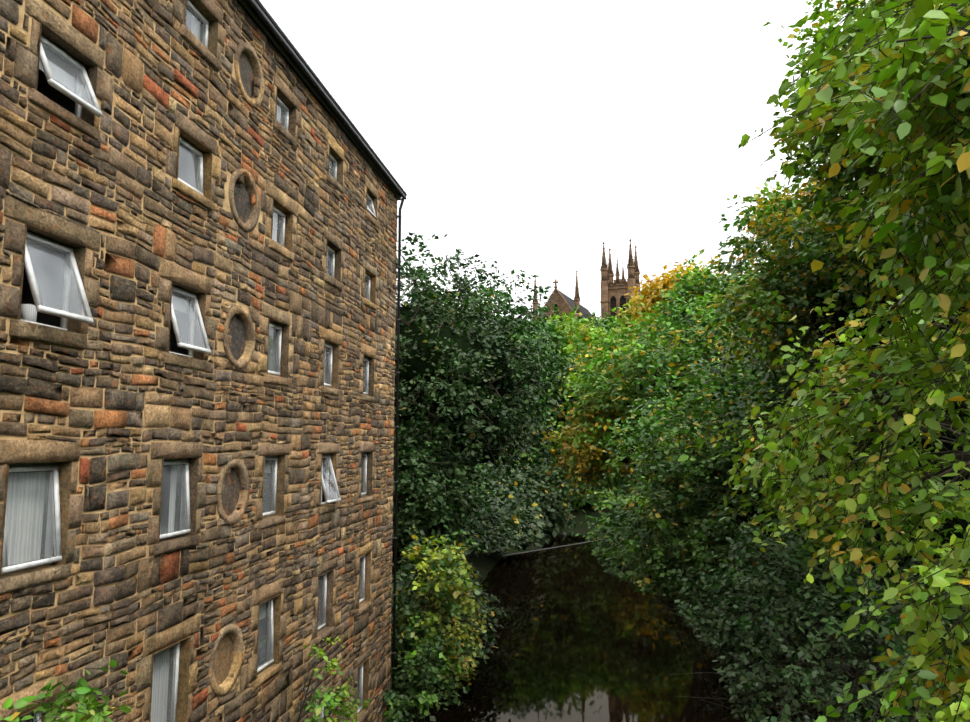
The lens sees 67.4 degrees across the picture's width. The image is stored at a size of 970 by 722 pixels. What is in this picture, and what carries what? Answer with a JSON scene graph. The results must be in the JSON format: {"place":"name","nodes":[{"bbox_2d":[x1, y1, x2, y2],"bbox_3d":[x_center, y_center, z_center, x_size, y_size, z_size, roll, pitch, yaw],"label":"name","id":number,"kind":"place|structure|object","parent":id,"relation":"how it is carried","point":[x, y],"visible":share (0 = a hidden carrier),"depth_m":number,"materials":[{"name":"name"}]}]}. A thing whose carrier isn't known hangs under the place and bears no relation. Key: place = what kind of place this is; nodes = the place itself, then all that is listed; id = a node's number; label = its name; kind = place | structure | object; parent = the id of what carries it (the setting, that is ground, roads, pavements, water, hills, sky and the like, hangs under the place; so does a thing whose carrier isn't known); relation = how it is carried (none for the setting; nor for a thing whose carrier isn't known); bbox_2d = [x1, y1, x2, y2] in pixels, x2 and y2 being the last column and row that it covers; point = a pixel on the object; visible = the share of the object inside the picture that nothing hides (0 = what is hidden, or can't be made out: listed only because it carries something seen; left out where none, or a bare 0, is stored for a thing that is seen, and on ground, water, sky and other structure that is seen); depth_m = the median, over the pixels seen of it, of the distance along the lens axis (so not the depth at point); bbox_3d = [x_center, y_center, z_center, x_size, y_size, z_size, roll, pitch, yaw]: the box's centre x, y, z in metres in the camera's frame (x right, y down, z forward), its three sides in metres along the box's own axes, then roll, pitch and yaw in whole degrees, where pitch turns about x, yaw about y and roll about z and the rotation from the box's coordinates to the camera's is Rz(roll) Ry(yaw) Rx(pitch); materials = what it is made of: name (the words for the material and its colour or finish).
{"place":"outdoors","nodes":[
{"label":"outdoors","id":0,"kind":"place"},
{"bbox_2d":[9,5,366,721],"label":"mill glass gaskets","id":1,"kind":"object","parent":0,"point":[163,465],"visible":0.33,"depth_m":11.55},
{"bbox_2d":[0,0,397,721],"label":"wall","id":2,"kind":"structure","parent":0,"point":[310,208],"depth_m":12.20,"materials":[{"name":"brown stone"}]},
{"bbox_2d":[531,380,575,457],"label":"shade tree","id":3,"kind":"object","parent":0,"point":[563,419],"visible":0.06,"depth_m":116.66,"materials":[{"name":"green plant"}]},
{"bbox_2d":[259,0,868,320],"label":"sky","id":4,"kind":"structure","parent":0,"point":[533,135],"materials":[{"name":"white"}]},
{"bbox_2d":[403,535,827,721],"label":"river water","id":5,"kind":"structure","parent":0,"point":[573,645],"depth_m":36.96,"materials":[{"name":"black liquid"}]},
{"bbox_2d":[502,539,602,555],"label":"weir","id":6,"kind":"object","parent":5,"relation":"in","point":[548,548],"visible":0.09,"depth_m":75.31,"materials":[{"name":"stone"}]},
{"bbox_2d":[600,239,640,324],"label":"church tower","id":7,"kind":"structure","parent":0,"point":[612,295],"depth_m":181.38,"materials":[{"name":"brown stone"}]},
{"bbox_2d":[397,488,929,721],"bbox_3d":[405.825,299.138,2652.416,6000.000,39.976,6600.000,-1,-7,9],"label":"terrain ground","id":8,"kind":"structure","parent":0,"point":[484,565],"depth_m":80.83,"materials":[{"name":"green plant"}]},
{"bbox_2d":[0,659,132,721],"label":"bush","id":9,"kind":"object","parent":8,"relation":"on","point":[80,694],"depth_m":8.31,"materials":[{"name":"green plant"}]},
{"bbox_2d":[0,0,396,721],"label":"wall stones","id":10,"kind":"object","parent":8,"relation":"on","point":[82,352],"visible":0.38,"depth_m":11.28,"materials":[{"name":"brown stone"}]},
{"bbox_2d":[6,16,365,721],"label":"curtains","id":11,"kind":"object","parent":10,"relation":"attached to","point":[28,312],"depth_m":9.30,"materials":[{"name":"white fabric"}]},
{"bbox_2d":[0,0,376,721],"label":"window surrounds","id":12,"kind":"object","parent":10,"relation":"attached to","point":[64,470],"visible":0.33,"depth_m":12.95,"materials":[{"name":"brown stone"}]},
{"bbox_2d":[1,0,375,721],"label":"window frames","id":13,"kind":"structure","parent":10,"relation":"attached to","point":[65,316],"depth_m":11.68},
{"bbox_2d":[6,5,372,721],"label":"mill window glass","id":14,"kind":"object","parent":10,"relation":"attached to","point":[186,341],"visible":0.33,"depth_m":11.55,"materials":[{"name":"glass"}]},
{"bbox_2d":[19,5,367,721],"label":"mill rooms","id":15,"kind":"object","parent":10,"relation":"in","point":[63,101],"visible":0.02,"depth_m":12.85,"materials":[{"name":"grey"}]},
{"bbox_2d":[208,42,263,695],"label":"round niches","id":16,"kind":"object","parent":10,"relation":"attached to","point":[226,655],"visible":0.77,"depth_m":13.90,"materials":[{"name":"beige stone"}]},
{"bbox_2d":[237,0,406,714],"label":"gutter and downpipe","id":17,"kind":"object","parent":10,"relation":"attached to","point":[250,11],"visible":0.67,"depth_m":21.22,"materials":[{"name":"black metal"}]},
{"bbox_2d":[246,0,405,199],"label":"roof gutter","id":18,"kind":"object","parent":10,"relation":"attached to","point":[281,39],"depth_m":17.49,"materials":[{"name":"black metal"}]},
{"bbox_2d":[297,635,344,721],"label":"sapling","id":19,"kind":"object","parent":8,"relation":"on","point":[326,698],"depth_m":15.66,"materials":[{"name":"green plant"}]},
{"bbox_2d":[294,657,370,721],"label":"bush","id":20,"kind":"object","parent":8,"relation":"on","point":[343,692],"depth_m":16.86,"materials":[{"name":"green plant"}]},
{"bbox_2d":[392,458,454,565],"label":"shade tree","id":21,"kind":"object","parent":8,"relation":"on","point":[399,555],"visible":0.04,"depth_m":31.04,"materials":[{"name":"green plant"}]},
{"bbox_2d":[383,608,469,721],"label":"bush","id":22,"kind":"object","parent":8,"relation":"on","point":[433,669],"depth_m":23.63,"materials":[{"name":"green plant"}]},
{"bbox_2d":[391,527,498,696],"bbox_3d":[-2.761,9.563,26.187,6.627,7.052,5.821,-1,-7,9],"label":"bush","id":23,"kind":"object","parent":8,"relation":"on","point":[436,592],"depth_m":24.93,"materials":[{"name":"green plant"}]},
{"bbox_2d":[392,409,500,578],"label":"tree","id":24,"kind":"object","parent":8,"relation":"on","point":[448,511],"depth_m":30.30,"materials":[{"name":"green plant"}]},
{"bbox_2d":[394,307,512,461],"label":"shade tree","id":25,"kind":"object","parent":8,"relation":"on","point":[419,365],"visible":0.19,"depth_m":33.45,"materials":[{"name":"green plant"}]},
{"bbox_2d":[437,310,504,468],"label":"shade tree","id":26,"kind":"object","parent":8,"relation":"on","point":[485,460],"depth_m":51.31,"materials":[{"name":"green plant"}]},
{"bbox_2d":[406,276,557,504],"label":"tree","id":27,"kind":"object","parent":8,"relation":"on","point":[515,334],"depth_m":51.01,"materials":[{"name":"green plant"}]},
{"bbox_2d":[394,232,579,569],"bbox_3d":[-2.491,3.604,36.414,14.270,20.856,13.820,-1,-7,9],"label":"tree","id":28,"kind":"object","parent":8,"relation":"on","point":[500,426],"depth_m":34.11,"materials":[{"name":"green plant"}]},
{"bbox_2d":[484,312,571,356],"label":"tree","id":29,"kind":"object","parent":8,"relation":"on","point":[552,330],"visible":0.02,"depth_m":127.87,"materials":[{"name":"green plant"}]},
{"bbox_2d":[489,319,617,488],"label":"tree","id":30,"kind":"object","parent":8,"relation":"on","point":[561,388],"depth_m":115.72,"materials":[{"name":"green plant"}]},
{"bbox_2d":[532,270,591,322],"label":"church nave","id":31,"kind":"structure","parent":8,"relation":"on","point":[562,302],"depth_m":173.90,"materials":[{"name":"brown stone"}]},
{"bbox_2d":[545,308,592,334],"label":"tree","id":32,"kind":"object","parent":8,"relation":"on","point":[570,324],"visible":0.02,"depth_m":146.38,"materials":[{"name":"green plant"}]},
{"bbox_2d":[535,310,604,391],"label":"tree","id":33,"kind":"object","parent":8,"relation":"on","point":[577,328],"depth_m":132.14,"materials":[{"name":"green plant"}]},
{"bbox_2d":[519,448,633,513],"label":"tree","id":34,"kind":"object","parent":8,"relation":"on","point":[591,498],"depth_m":110.98,"materials":[{"name":"green plant"}]},
{"bbox_2d":[565,305,613,331],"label":"tree","id":35,"kind":"object","parent":8,"relation":"on","point":[581,318],"depth_m":157.86,"materials":[{"name":"green plant"}]},
{"bbox_2d":[582,307,625,340],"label":"tree","id":36,"kind":"object","parent":8,"relation":"on","point":[609,319],"visible":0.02,"depth_m":150.41,"materials":[{"name":"green plant"}]},
{"bbox_2d":[564,328,670,401],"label":"tree","id":37,"kind":"object","parent":8,"relation":"on","point":[608,346],"depth_m":123.83,"materials":[{"name":"green plant"}]},
{"bbox_2d":[613,296,664,345],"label":"tree","id":38,"kind":"object","parent":8,"relation":"on","point":[628,314],"visible":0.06,"depth_m":139.31,"materials":[{"name":"plant"}]},
{"bbox_2d":[624,259,720,349],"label":"yellow tree","id":39,"kind":"object","parent":8,"relation":"on","point":[651,297],"depth_m":103.59,"materials":[{"name":"yellow plant"}]},
{"bbox_2d":[390,450,964,691],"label":"undergrowth","id":40,"kind":"object","parent":8,"relation":"on","point":[522,512],"depth_m":65.24,"materials":[{"name":"green plant"}]},
{"bbox_2d":[552,288,803,492],"bbox_3d":[9.323,4.710,28.094,13.312,15.573,11.101,-1,-7,9],"label":"ash tree","id":41,"kind":"object","parent":8,"relation":"on","point":[603,392],"depth_m":26.95,"materials":[{"name":"green plant"}]},
{"bbox_2d":[655,254,755,347],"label":"tree","id":42,"kind":"object","parent":8,"relation":"on","point":[686,283],"depth_m":78.80,"materials":[{"name":"green plant"}]},
{"bbox_2d":[542,398,908,690],"bbox_3d":[9.198,6.804,28.007,14.022,11.775,5.875,-1,-7,9],"label":"yellow tree","id":43,"kind":"object","parent":8,"relation":"on","point":[582,462],"depth_m":27.86,"materials":[{"name":"plant"}]},
{"bbox_2d":[692,251,813,354],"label":"tree","id":44,"kind":"object","parent":8,"relation":"on","point":[720,296],"depth_m":37.67,"materials":[{"name":"green plant"}]},
{"bbox_2d":[575,482,932,718],"bbox_3d":[9.258,7.551,21.414,13.228,8.368,8.294,-1,-7,9],"label":"tree","id":45,"kind":"object","parent":8,"relation":"on","point":[601,545],"depth_m":21.65,"materials":[{"name":"green plant"}]},
{"bbox_2d":[587,322,947,687],"bbox_3d":[8.801,5.074,16.613,12.711,12.180,9.781,-1,-7,9],"label":"ash tree","id":46,"kind":"object","parent":8,"relation":"on","point":[688,508],"depth_m":16.36,"materials":[{"name":"green plant"}]},
{"bbox_2d":[736,181,823,251],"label":"yellow tree","id":47,"kind":"object","parent":8,"relation":"on","point":[785,197],"depth_m":39.39,"materials":[{"name":"plant"}]},
{"bbox_2d":[660,491,968,721],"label":"tree","id":48,"kind":"object","parent":8,"relation":"on","point":[794,615],"depth_m":11.04,"materials":[{"name":"green plant"}]},
{"bbox_2d":[678,0,969,721],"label":"elm tree","id":49,"kind":"object","parent":8,"relation":"on","point":[934,159],"depth_m":4.35,"materials":[{"name":"green plant"}]},
{"bbox_2d":[681,171,969,460],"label":"elm tree","id":50,"kind":"object","parent":8,"relation":"on","point":[799,293],"depth_m":10.58,"materials":[{"name":"green plant"}]},
{"bbox_2d":[698,200,969,533],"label":"tree","id":51,"kind":"object","parent":8,"relation":"on","point":[773,381],"depth_m":14.45,"materials":[{"name":"green plant"}]},
{"bbox_2d":[755,0,954,241],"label":"tree","id":52,"kind":"object","parent":8,"relation":"on","point":[835,183],"depth_m":7.93,"materials":[{"name":"green plant"}]},
{"bbox_2d":[811,215,965,361],"bbox_3d":[6.382,-1.159,11.192,2.755,2.347,2.717,-1,-7,9],"label":"tree","id":53,"kind":"object","parent":8,"relation":"on","point":[843,314],"visible":0.08,"depth_m":10.52,"materials":[{"name":"green plant"}]},
{"bbox_2d":[610,351,767,483],"bbox_3d":[8.322,2.216,28.877,6.903,5.581,6.475,-1,-7,9],"label":"tree","id":54,"kind":"object","parent":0,"point":[626,459],"visible":0.04,"depth_m":27.38,"materials":[{"name":"green plant"}]},
{"bbox_2d":[699,432,844,603],"bbox_3d":[6.943,3.606,16.922,3.751,3.956,3.556,-1,-7,9],"label":"tree","id":55,"kind":"object","parent":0,"point":[714,473],"visible":0.06,"depth_m":16.56,"materials":[{"name":"green plant"}]},
{"bbox_2d":[806,337,969,576],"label":"shade tree","id":56,"kind":"object","parent":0,"point":[954,520],"visible":0.04,"depth_m":12.61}
]}

